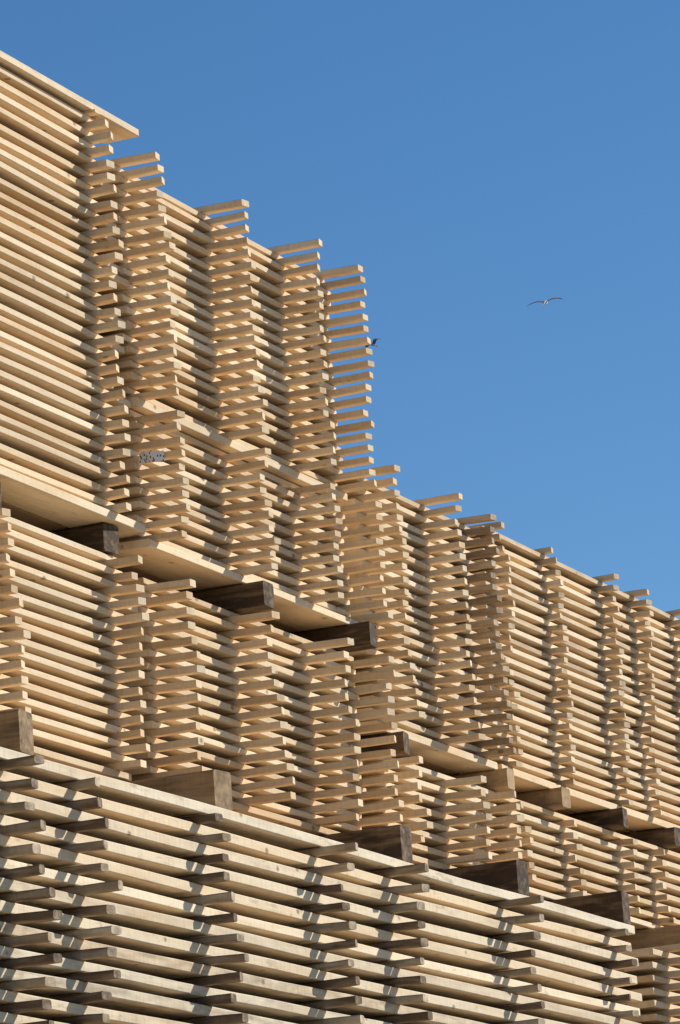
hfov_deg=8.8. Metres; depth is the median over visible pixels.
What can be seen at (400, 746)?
timber bearer
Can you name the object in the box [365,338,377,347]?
gull
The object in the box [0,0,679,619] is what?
sky
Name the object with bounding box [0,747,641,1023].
lumber stack
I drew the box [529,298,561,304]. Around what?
gull
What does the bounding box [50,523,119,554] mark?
timber bearer
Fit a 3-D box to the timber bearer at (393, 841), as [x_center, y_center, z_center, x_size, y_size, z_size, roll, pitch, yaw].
[-0.481,1.433,17.744,1.638,0.144,0.122,-10,-14,23]
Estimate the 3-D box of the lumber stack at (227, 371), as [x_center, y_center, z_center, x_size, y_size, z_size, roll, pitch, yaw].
[-0.842,0.086,17.534,1.463,2.418,1.966,-10,-14,23]
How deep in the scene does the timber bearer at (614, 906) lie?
19.62 m
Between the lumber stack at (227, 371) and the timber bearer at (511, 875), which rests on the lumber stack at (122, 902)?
the timber bearer at (511, 875)
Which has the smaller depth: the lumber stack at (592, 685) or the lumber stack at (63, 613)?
the lumber stack at (63, 613)
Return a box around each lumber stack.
[0,51,164,781]
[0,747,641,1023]
[91,151,403,835]
[334,465,522,870]
[465,522,679,929]
[615,943,679,1023]
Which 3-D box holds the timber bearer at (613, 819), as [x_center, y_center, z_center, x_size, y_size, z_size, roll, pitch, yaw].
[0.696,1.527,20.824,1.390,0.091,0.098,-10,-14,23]
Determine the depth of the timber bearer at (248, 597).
17.09 m
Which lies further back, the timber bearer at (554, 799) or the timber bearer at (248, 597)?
the timber bearer at (554, 799)
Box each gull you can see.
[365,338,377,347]
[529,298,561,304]
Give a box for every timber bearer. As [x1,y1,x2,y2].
[0,709,33,754]
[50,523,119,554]
[129,769,232,810]
[192,580,274,613]
[291,621,376,651]
[320,824,412,862]
[360,731,409,756]
[437,860,529,895]
[450,768,514,791]
[515,787,570,810]
[548,891,630,924]
[565,807,627,830]
[611,925,679,955]
[622,827,679,848]
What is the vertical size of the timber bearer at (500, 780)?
0.090 m
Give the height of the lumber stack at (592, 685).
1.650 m
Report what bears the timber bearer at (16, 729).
on the lumber stack at (122, 902)
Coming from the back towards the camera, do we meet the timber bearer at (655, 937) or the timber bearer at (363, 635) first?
the timber bearer at (655, 937)
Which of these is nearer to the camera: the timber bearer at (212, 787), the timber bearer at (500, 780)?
the timber bearer at (212, 787)
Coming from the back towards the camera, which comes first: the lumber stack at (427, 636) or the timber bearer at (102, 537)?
the lumber stack at (427, 636)
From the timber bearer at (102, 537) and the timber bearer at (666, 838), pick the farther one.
the timber bearer at (666, 838)
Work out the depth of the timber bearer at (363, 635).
17.96 m

